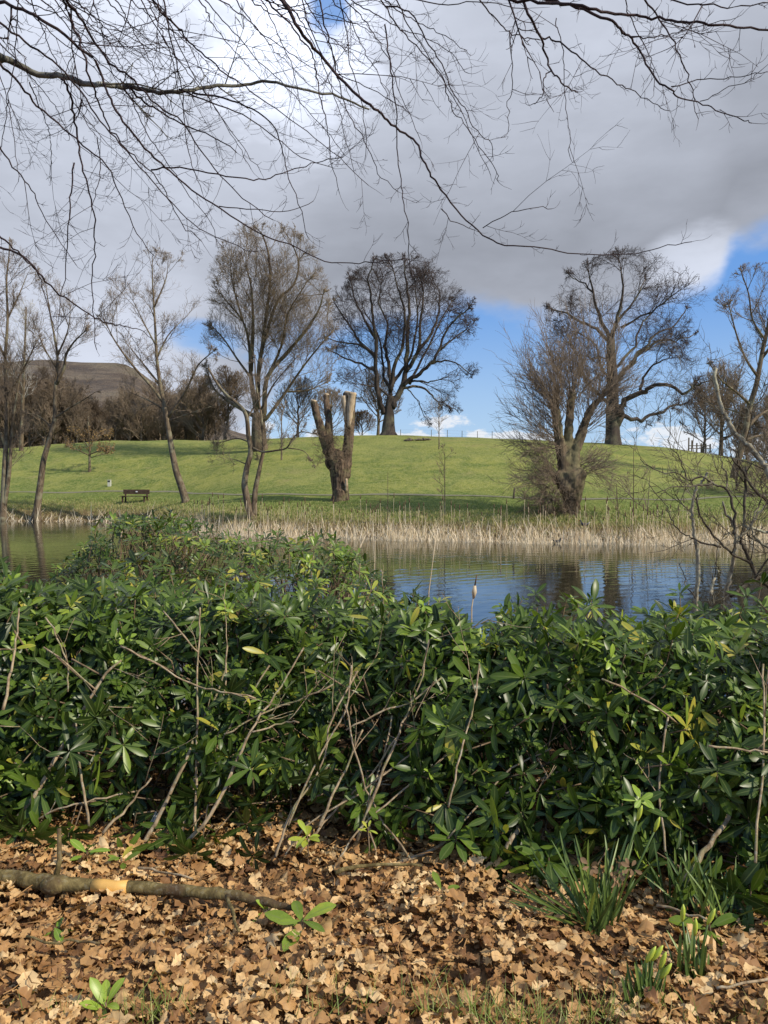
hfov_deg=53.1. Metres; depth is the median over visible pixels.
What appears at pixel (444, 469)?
sapling
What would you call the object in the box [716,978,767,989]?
dead stick
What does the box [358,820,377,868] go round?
rhododendron shoot
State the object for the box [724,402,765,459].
bare tree
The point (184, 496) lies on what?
waterside tree
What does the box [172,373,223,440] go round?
bare tree
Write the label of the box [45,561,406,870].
rhododendron bush
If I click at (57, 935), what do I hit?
rhododendron shoot
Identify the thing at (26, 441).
bare tree
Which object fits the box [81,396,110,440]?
bare tree
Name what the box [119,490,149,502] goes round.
park bench
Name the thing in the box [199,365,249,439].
bare tree
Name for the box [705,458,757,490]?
bare shrub
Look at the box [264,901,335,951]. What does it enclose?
rhododendron shoot
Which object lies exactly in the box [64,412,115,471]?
oak sapling
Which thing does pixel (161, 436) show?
bare tree
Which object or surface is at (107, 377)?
hill
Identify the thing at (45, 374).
bare tree
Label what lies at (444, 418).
sapling
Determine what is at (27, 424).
bare tree
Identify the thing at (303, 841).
rhododendron shoot
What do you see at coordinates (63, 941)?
dead stick
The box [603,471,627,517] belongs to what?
sapling
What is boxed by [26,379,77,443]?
bare tree
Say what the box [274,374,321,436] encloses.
bare tree
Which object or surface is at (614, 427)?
oak tree
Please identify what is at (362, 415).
bare tree
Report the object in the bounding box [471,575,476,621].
cattail
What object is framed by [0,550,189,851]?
rhododendron bush
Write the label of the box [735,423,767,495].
bare shrub
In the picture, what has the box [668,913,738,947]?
rhododendron shoot
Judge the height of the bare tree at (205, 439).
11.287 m
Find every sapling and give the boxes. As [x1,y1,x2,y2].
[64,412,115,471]
[267,397,303,459]
[423,394,446,448]
[433,443,455,514]
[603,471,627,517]
[620,442,647,518]
[637,464,654,509]
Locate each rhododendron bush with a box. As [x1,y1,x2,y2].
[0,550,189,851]
[1,507,267,717]
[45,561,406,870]
[139,575,574,886]
[168,528,416,730]
[317,578,767,931]
[623,572,767,883]
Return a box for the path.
[0,490,767,499]
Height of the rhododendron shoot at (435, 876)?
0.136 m
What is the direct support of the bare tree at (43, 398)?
on the ground at (404, 469)
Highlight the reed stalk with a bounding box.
[428,538,435,604]
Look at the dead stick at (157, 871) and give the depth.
2.98 m
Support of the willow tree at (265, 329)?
on the ground at (404, 469)
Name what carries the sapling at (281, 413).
on the ground at (404, 469)
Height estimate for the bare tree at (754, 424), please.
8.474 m
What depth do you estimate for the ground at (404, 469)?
47.51 m
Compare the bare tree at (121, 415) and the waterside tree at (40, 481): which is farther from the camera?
the bare tree at (121, 415)
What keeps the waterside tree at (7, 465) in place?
on the ground at (404, 469)
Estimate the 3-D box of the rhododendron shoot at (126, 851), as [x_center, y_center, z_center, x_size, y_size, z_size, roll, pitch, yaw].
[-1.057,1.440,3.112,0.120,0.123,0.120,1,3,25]
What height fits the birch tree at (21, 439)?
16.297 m
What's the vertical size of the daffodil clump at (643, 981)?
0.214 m
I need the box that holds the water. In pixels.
[0,521,767,703]
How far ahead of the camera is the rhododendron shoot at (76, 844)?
3.11 m
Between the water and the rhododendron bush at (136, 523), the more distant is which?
the water
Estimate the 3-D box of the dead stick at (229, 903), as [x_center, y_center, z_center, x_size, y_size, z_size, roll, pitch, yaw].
[-0.518,1.372,2.626,0.018,0.019,0.233,-1,3,-21]
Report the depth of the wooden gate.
85.69 m
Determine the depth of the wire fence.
89.17 m
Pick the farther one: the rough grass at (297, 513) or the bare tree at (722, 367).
the bare tree at (722, 367)
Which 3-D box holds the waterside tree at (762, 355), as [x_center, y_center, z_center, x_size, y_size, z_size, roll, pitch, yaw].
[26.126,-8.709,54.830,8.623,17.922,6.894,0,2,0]
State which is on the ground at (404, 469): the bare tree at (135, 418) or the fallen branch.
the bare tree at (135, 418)
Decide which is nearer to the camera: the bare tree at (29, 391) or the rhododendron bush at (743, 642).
the rhododendron bush at (743, 642)
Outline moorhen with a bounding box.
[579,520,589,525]
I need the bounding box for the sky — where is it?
[0,0,767,462]
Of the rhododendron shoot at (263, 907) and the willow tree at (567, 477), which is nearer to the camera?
the rhododendron shoot at (263, 907)
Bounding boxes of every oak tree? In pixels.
[321,246,481,434]
[536,243,714,444]
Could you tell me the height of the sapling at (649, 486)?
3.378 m
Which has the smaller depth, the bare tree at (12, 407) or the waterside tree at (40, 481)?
the waterside tree at (40, 481)
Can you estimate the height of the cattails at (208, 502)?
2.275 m
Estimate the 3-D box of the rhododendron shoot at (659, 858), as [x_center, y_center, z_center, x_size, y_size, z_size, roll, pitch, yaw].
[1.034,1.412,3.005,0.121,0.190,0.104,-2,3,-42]
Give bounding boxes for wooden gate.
[688,438,710,452]
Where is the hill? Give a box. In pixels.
[0,360,246,444]
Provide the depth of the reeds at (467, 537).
35.11 m
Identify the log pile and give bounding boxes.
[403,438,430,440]
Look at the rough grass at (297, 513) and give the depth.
38.75 m
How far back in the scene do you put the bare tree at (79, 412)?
97.33 m
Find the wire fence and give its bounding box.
[400,429,519,437]
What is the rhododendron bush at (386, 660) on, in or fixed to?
on the ground at (404, 469)
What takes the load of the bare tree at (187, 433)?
on the ground at (404, 469)
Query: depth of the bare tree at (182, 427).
110.22 m
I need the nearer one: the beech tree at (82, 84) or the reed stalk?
the beech tree at (82, 84)
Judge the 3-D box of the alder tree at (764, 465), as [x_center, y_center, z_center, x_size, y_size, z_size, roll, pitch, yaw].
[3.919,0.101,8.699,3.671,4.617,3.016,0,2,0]
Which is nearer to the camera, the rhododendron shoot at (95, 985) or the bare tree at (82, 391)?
the rhododendron shoot at (95, 985)
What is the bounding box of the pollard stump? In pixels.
[307,391,356,501]
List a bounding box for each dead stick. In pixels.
[26,935,100,944]
[137,866,192,879]
[224,894,239,931]
[334,862,421,875]
[656,904,711,921]
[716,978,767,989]
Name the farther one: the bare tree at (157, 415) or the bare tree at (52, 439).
the bare tree at (52, 439)
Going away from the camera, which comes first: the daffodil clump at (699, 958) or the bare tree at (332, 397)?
the daffodil clump at (699, 958)
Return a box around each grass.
[7,495,767,540]
[8,958,767,1023]
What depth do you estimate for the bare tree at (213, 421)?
98.16 m
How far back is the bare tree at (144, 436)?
108.46 m
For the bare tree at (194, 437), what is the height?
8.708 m
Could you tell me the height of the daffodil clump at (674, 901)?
0.287 m
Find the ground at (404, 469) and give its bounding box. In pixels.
[0,435,767,1023]
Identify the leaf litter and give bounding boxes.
[0,762,767,1023]
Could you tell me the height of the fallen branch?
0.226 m
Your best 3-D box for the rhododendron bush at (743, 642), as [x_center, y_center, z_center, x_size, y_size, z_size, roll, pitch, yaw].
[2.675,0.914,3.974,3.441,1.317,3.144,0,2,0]
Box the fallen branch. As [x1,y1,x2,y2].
[0,828,292,910]
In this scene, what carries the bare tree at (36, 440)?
on the ground at (404, 469)
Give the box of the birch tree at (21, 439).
[0,297,44,450]
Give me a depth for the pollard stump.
42.02 m
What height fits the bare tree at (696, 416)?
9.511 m
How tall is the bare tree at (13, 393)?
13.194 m
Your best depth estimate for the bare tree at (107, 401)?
97.01 m
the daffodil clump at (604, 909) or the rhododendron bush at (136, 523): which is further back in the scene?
the rhododendron bush at (136, 523)
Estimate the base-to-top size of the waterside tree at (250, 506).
8.969 m
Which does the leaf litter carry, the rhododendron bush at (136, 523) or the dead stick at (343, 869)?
the dead stick at (343, 869)
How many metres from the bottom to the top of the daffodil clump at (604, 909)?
0.467 m
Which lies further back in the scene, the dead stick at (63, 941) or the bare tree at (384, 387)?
the bare tree at (384, 387)
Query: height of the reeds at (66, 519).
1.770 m
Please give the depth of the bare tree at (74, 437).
107.02 m
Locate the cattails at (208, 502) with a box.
[194,492,698,540]
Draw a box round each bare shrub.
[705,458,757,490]
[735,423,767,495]
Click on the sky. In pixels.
(647, 190)
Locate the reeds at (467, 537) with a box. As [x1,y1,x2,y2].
[174,506,767,546]
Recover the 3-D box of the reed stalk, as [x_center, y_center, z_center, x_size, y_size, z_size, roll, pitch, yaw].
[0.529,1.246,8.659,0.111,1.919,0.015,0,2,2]
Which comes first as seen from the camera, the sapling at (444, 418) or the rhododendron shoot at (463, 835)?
the rhododendron shoot at (463, 835)
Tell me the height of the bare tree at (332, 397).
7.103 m
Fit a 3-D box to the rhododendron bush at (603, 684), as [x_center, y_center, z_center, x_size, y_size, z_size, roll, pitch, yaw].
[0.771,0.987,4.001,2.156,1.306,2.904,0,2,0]
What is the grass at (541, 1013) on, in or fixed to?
on the ground at (404, 469)
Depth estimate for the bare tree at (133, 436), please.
108.44 m
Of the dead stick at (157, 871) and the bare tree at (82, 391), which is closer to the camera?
the dead stick at (157, 871)
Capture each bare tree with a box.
[0,360,25,440]
[0,362,31,447]
[0,380,36,447]
[9,381,48,446]
[10,376,42,446]
[19,372,50,445]
[24,367,65,439]
[24,387,62,444]
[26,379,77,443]
[38,387,66,444]
[48,386,79,443]
[57,379,93,442]
[58,404,82,442]
[61,390,93,442]
[71,404,99,442]
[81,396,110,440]
[94,403,124,440]
[96,396,128,440]
[106,389,142,440]
[110,385,140,440]
[119,412,155,440]
[123,393,157,440]
[132,397,163,440]
[133,413,153,440]
[140,380,182,440]
[147,396,179,439]
[150,405,180,440]
[156,390,183,439]
[170,392,200,439]
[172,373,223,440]
[172,392,200,439]
[175,393,206,439]
[194,389,219,440]
[195,400,223,440]
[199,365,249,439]
[203,398,235,439]
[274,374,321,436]
[308,388,355,427]
[354,366,403,434]
[354,409,376,434]
[679,379,731,452]
[693,358,747,454]
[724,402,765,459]
[742,393,767,462]
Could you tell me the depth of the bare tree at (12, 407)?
101.98 m
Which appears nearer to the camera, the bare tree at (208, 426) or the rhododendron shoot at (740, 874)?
the rhododendron shoot at (740, 874)
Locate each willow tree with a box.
[198,218,340,451]
[483,284,673,520]
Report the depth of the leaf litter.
2.61 m
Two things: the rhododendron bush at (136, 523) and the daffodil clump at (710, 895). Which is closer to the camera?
the daffodil clump at (710, 895)
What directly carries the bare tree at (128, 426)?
on the ground at (404, 469)
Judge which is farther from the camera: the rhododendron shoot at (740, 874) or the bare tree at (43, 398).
the bare tree at (43, 398)
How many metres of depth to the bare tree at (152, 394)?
107.73 m
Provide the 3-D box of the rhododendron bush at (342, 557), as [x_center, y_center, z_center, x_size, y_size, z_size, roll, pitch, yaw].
[-0.582,0.993,6.523,2.019,1.682,2.792,0,2,0]
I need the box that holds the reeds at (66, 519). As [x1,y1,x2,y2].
[0,503,181,526]
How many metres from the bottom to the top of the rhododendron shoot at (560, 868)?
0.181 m
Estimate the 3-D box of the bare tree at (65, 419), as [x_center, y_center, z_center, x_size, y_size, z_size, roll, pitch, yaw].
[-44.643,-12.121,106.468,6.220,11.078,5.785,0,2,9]
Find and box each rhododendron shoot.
[39,918,76,940]
[70,839,110,873]
[79,977,124,1019]
[108,846,140,873]
[253,899,269,921]
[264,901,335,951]
[288,820,319,864]
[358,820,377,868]
[429,808,489,864]
[432,871,459,908]
[514,839,578,891]
[634,846,663,886]
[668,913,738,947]
[723,863,767,905]
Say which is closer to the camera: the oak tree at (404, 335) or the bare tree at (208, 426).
the oak tree at (404, 335)
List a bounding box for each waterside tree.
[0,237,54,520]
[17,270,100,520]
[93,241,219,502]
[206,354,317,519]
[700,262,767,477]
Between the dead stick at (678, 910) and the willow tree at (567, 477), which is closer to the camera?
the dead stick at (678, 910)
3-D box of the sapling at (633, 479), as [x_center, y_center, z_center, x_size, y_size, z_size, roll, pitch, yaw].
[11.599,-1.095,35.588,1.387,4.357,1.273,0,2,0]
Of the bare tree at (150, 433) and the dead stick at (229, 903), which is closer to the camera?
the dead stick at (229, 903)
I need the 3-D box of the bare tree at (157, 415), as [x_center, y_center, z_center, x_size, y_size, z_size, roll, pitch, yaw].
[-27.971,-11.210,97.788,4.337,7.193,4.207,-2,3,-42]
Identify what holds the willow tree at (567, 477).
on the ground at (404, 469)
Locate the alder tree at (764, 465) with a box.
[582,325,767,695]
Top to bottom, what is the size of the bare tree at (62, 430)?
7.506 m
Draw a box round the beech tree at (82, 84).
[0,0,767,377]
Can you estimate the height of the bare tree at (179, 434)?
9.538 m
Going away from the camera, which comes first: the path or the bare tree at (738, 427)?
the path
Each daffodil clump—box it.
[505,806,659,937]
[620,945,671,1005]
[645,838,713,911]
[665,845,763,932]
[665,904,715,988]
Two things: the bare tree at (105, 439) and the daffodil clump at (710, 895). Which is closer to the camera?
the daffodil clump at (710, 895)

